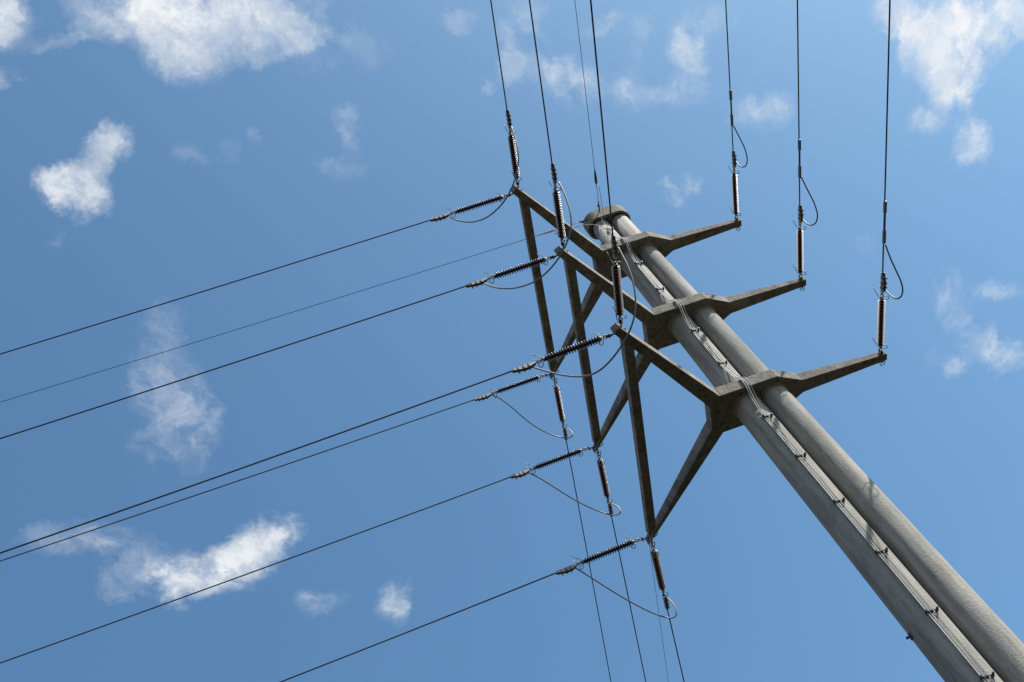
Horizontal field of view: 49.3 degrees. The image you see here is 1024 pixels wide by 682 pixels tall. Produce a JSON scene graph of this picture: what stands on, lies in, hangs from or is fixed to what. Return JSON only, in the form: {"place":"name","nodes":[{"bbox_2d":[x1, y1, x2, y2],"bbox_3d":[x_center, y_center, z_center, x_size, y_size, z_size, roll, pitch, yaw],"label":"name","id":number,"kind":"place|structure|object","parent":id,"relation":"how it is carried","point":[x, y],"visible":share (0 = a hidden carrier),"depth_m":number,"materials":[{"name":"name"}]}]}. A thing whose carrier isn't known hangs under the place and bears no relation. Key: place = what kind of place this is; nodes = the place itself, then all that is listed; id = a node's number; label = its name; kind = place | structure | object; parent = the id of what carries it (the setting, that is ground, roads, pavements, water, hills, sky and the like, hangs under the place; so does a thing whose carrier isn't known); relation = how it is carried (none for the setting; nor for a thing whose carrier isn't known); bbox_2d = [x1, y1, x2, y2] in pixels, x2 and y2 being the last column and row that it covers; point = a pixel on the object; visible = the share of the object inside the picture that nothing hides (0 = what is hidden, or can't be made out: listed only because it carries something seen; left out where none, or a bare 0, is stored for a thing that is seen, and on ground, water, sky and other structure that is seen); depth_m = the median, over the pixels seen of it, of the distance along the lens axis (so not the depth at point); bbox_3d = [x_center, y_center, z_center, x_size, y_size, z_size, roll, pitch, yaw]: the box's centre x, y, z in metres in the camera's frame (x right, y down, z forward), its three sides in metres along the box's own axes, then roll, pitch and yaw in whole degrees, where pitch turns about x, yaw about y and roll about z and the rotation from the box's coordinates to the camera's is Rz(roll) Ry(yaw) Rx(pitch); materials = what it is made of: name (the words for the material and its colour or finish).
{"place":"outdoors","nodes":[
{"label":"outdoors","id":0,"kind":"place"},
{"bbox_2d":[0,0,1023,681],"label":"sky","id":1,"kind":"structure","parent":0,"point":[153,152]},
{"label":"ground","id":2,"kind":"structure","parent":0,"visible":0},
{"bbox_2d":[506,181,1023,681],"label":"power pole","id":3,"kind":"object","parent":2,"relation":"on","point":[986,637],"visible":0.94,"depth_m":19.26,"materials":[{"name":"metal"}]},
{"bbox_2d":[1,219,586,401],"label":"ground wire","id":4,"kind":"object","parent":3,"relation":"attached to","point":[580,221],"visible":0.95,"depth_m":24.77,"materials":[{"name":"grey metal"}]},
{"bbox_2d":[429,192,510,221],"bbox_3d":[-0.847,-2.727,22.672,1.774,0.318,0.140,-19,-56,-9],"label":"insulator string","id":5,"kind":"object","parent":3,"relation":"attached to","point":[468,208],"visible":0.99,"depth_m":22.61,"materials":[{"name":"ceramic"}]},
{"bbox_2d":[0,220,428,354],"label":"power line","id":6,"kind":"object","parent":5,"relation":"attached to","point":[211,288],"visible":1,"depth_m":21.85,"materials":[{"name":"black metal"}]},
{"bbox_2d":[473,372,545,401],"bbox_3d":[-0.046,1.025,25.248,1.774,0.318,0.140,-19,-55,-9],"label":"insulator string","id":7,"kind":"object","parent":3,"relation":"attached to","point":[500,390],"visible":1,"depth_m":25.19,"materials":[{"name":"ceramic"}]},
{"bbox_2d":[0,400,473,561],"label":"power line","id":8,"kind":"object","parent":7,"relation":"attached to","point":[234,481],"visible":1,"depth_m":24.26,"materials":[{"name":"black metal"}]},
{"bbox_2d":[492,394,572,437],"bbox_3d":[0.384,1.799,25.750,2.399,0.368,0.335,26,-71,-30],"label":"jumper cable","id":9,"kind":"object","parent":7,"relation":"hanging from","point":[531,423],"visible":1,"depth_m":25.95,"materials":[{"name":"grey metal"}]},
{"bbox_2d":[465,254,554,287],"bbox_3d":[-0.033,-1.287,20.327,1.774,0.318,0.140,-19,-55,-9],"label":"insulator string","id":10,"kind":"object","parent":3,"relation":"attached to","point":[507,272],"visible":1,"depth_m":20.27,"materials":[{"name":"ceramic"}]},
{"bbox_2d":[0,286,464,438],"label":"power line","id":11,"kind":"object","parent":10,"relation":"attached to","point":[234,362],"visible":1,"depth_m":19.50,"materials":[{"name":"black metal"}]},
{"bbox_2d":[483,182,571,288],"bbox_3d":[0.355,-1.579,19.379,0.174,1.572,2.354,27,-71,-30],"label":"jumper cable","id":12,"kind":"object","parent":10,"relation":"hanging from","point":[549,269],"visible":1,"depth_m":18.89,"materials":[{"name":"grey metal"}]},
{"bbox_2d":[504,109,521,185],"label":"insulator string","id":13,"kind":"object","parent":3,"relation":"attached to","point":[512,148],"visible":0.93,"depth_m":22.13,"materials":[{"name":"ceramic"}]},
{"bbox_2d":[450,126,518,222],"bbox_3d":[-0.390,-2.982,21.623,0.157,1.373,2.230,25,-70,-30],"label":"jumper cable","id":14,"kind":"object","parent":13,"relation":"hanging from","point":[508,193],"visible":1,"depth_m":21.27,"materials":[{"name":"grey metal"}]},
{"bbox_2d":[490,0,506,108],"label":"power line","id":15,"kind":"object","parent":13,"relation":"attached to","point":[498,53],"visible":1,"depth_m":20.84,"materials":[{"name":"black metal"}]},
{"bbox_2d":[510,445,588,478],"bbox_3d":[0.769,2.467,22.900,1.774,0.318,0.140,-19,-55,-10],"label":"insulator string","id":16,"kind":"object","parent":3,"relation":"attached to","point":[539,466],"visible":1,"depth_m":22.84,"materials":[{"name":"ceramic"}]},
{"bbox_2d":[0,477,509,663],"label":"power line","id":17,"kind":"object","parent":16,"relation":"attached to","point":[252,571],"visible":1,"depth_m":21.85,"materials":[{"name":"black metal"}]},
{"bbox_2d":[528,473,620,515],"bbox_3d":[1.238,3.243,23.366,2.471,0.387,0.287,23,-70,-29],"label":"jumper cable","id":18,"kind":"object","parent":16,"relation":"hanging from","point":[576,500],"visible":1,"depth_m":23.58,"materials":[{"name":"grey metal"}]},
{"bbox_2d":[548,162,566,246],"bbox_3d":[0.805,-2.419,19.876,0.140,0.318,1.774,-17,-52,-9],"label":"insulator string","id":19,"kind":"object","parent":3,"relation":"attached to","point":[559,215],"visible":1,"depth_m":19.84,"materials":[{"name":"ceramic"}]},
{"bbox_2d":[529,0,551,162],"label":"power line","id":20,"kind":"object","parent":19,"relation":"attached to","point":[540,80],"visible":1,"depth_m":18.34,"materials":[{"name":"black metal"}]},
{"bbox_2d":[552,380,567,440],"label":"insulator string","id":21,"kind":"object","parent":3,"relation":"attached to","point":[559,404],"visible":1,"depth_m":25.87,"materials":[{"name":"ceramic"}]},
{"bbox_2d":[566,441,610,681],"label":"power line","id":22,"kind":"object","parent":21,"relation":"attached to","point":[588,562],"visible":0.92,"depth_m":28.36,"materials":[{"name":"black metal"}]},
{"bbox_2d":[511,332,611,373],"bbox_3d":[0.793,0.173,17.950,1.774,0.318,0.140,-20,-55,-10],"label":"insulator string","id":23,"kind":"object","parent":3,"relation":"attached to","point":[528,366],"visible":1,"depth_m":17.90,"materials":[{"name":"ceramic"}]},
{"bbox_2d":[0,371,510,553],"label":"power line","id":24,"kind":"object","parent":23,"relation":"attached to","point":[252,463],"visible":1,"depth_m":17.05,"materials":[{"name":"black metal"}]},
{"bbox_2d":[555,224,608,233],"bbox_3d":[1.550,-2.461,25.256,1.056,0.915,0.045,-26,-55,-3],"label":"bonding lead","id":25,"kind":"object","parent":3,"relation":"attached to","point":[589,224],"visible":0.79,"depth_m":25.33,"materials":[{"name":"grey metal"}]},
{"bbox_2d":[575,4,599,210],"bbox_3d":[-4.636,-36.488,2.410,0.064,1.632,82.661,-17,-56,-9],"label":"ground wire","id":26,"kind":"object","parent":3,"relation":"attached to","point":[595,177],"visible":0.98,"depth_m":24.46,"materials":[{"name":"metal"}]},
{"bbox_2d":[555,535,641,575],"bbox_3d":[1.593,3.923,20.528,1.774,0.318,0.140,-20,-55,-10],"label":"insulator string","id":27,"kind":"object","parent":3,"relation":"attached to","point":[569,568],"visible":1,"depth_m":20.47,"materials":[{"name":"ceramic"}]},
{"bbox_2d":[280,573,554,681],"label":"power line","id":28,"kind":"object","parent":27,"relation":"attached to","point":[417,628],"visible":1,"depth_m":19.88,"materials":[{"name":"black metal"}]},
{"bbox_2d":[576,568,676,618],"bbox_3d":[2.086,4.763,20.902,2.460,0.481,0.283,24,-70,-30],"label":"jumper cable","id":29,"kind":"object","parent":27,"relation":"hanging from","point":[630,601],"visible":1,"depth_m":21.11,"materials":[{"name":"grey metal"}]},
{"bbox_2d":[595,454,613,516],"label":"insulator string","id":30,"kind":"object","parent":3,"relation":"attached to","point":[603,477],"visible":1,"depth_m":23.52,"materials":[{"name":"ceramic"}]},
{"bbox_2d":[611,517,645,681],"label":"power line","id":31,"kind":"object","parent":30,"relation":"attached to","point":[628,599],"visible":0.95,"depth_m":25.35,"materials":[{"name":"black metal"}]},
{"bbox_2d":[607,235,626,324],"bbox_3d":[1.633,-0.955,17.493,0.140,0.318,1.774,-17,-50,-9],"label":"insulator string","id":32,"kind":"object","parent":3,"relation":"attached to","point":[618,293],"visible":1,"depth_m":17.44,"materials":[{"name":"ceramic"}]},
{"bbox_2d":[532,247,636,377],"bbox_3d":[1.233,-0.125,16.973,0.187,1.458,2.394,27,-71,-30],"label":"jumper cable","id":33,"kind":"object","parent":32,"relation":"hanging from","point":[617,351],"visible":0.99,"depth_m":16.61,"materials":[{"name":"grey metal"}]},
{"bbox_2d":[590,0,613,234],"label":"power line","id":34,"kind":"object","parent":32,"relation":"attached to","point":[601,114],"visible":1,"depth_m":15.58,"materials":[{"name":"black metal"}]},
{"bbox_2d":[614,302,667,677],"bbox_3d":[8.511,29.890,50.603,0.061,5.071,82.661,-18,-56,-8],"label":"ground wire","id":35,"kind":"object","parent":3,"relation":"attached to","point":[649,545],"visible":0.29,"depth_m":31.96,"materials":[{"name":"metal"}]},
{"bbox_2d":[648,544,669,609],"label":"insulator string","id":36,"kind":"object","parent":3,"relation":"attached to","point":[657,568],"visible":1,"depth_m":21.15,"materials":[{"name":"ceramic"}]},
{"bbox_2d":[667,610,684,681],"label":"power line","id":37,"kind":"object","parent":36,"relation":"attached to","point":[675,646],"visible":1,"depth_m":22.23,"materials":[{"name":"black metal"}]},
{"bbox_2d":[727,150,740,218],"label":"insulator string","id":38,"kind":"object","parent":3,"relation":"attached to","point":[735,200],"visible":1,"depth_m":24.20,"materials":[{"name":"ceramic"}]},
{"bbox_2d":[725,0,733,149],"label":"power line","id":39,"kind":"object","parent":38,"relation":"attached to","point":[728,67],"visible":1,"depth_m":22.56,"materials":[{"name":"black metal"}]},
{"bbox_2d":[729,90,747,167],"bbox_3d":[4.686,-4.338,23.153,0.109,0.683,1.663,-18,-56,-8],"label":"cable loop","id":40,"kind":"object","parent":39,"relation":"attached to","point":[731,114],"visible":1,"depth_m":23.20,"materials":[{"name":"metal"}]},
{"bbox_2d":[608,230,985,681],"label":"cable","id":41,"kind":"object","parent":3,"relation":"attached to","point":[971,665],"visible":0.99,"depth_m":17.23,"materials":[{"name":"grey metal"}]},
{"bbox_2d":[792,204,805,277],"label":"insulator string","id":42,"kind":"object","parent":3,"relation":"attached to","point":[800,248],"visible":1,"depth_m":21.84,"materials":[{"name":"ceramic"}]},
{"bbox_2d":[797,0,799,203],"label":"power line","id":43,"kind":"object","parent":42,"relation":"attached to","point":[798,86],"visible":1,"depth_m":19.85,"materials":[{"name":"black metal"}]},
{"bbox_2d":[798,139,817,225],"bbox_3d":[5.487,-2.887,20.805,0.127,0.744,1.676,-18,-56,-8],"label":"cable loop","id":44,"kind":"object","parent":42,"relation":"attached to","point":[799,166],"visible":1,"depth_m":20.85,"materials":[{"name":"metal"}]},
{"bbox_2d":[611,230,993,681],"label":"cable","id":45,"kind":"object","parent":3,"relation":"attached to","point":[818,475],"visible":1,"depth_m":17.25,"materials":[{"name":"grey metal"}]},
{"bbox_2d":[872,271,888,351],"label":"insulator string","id":46,"kind":"object","parent":3,"relation":"attached to","point":[881,315],"visible":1,"depth_m":19.50,"materials":[{"name":"ceramic"}]},
{"bbox_2d":[882,0,890,271],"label":"power line","id":47,"kind":"object","parent":46,"relation":"attached to","point":[886,122],"visible":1,"depth_m":17.41,"materials":[{"name":"black metal"}]},
{"bbox_2d":[882,201,902,298],"bbox_3d":[6.295,-1.433,18.464,0.117,0.678,1.702,-17,-56,-9],"label":"cable loop","id":48,"kind":"object","parent":46,"relation":"attached to","point":[884,230],"visible":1,"depth_m":18.55,"materials":[{"name":"metal"}]}
]}

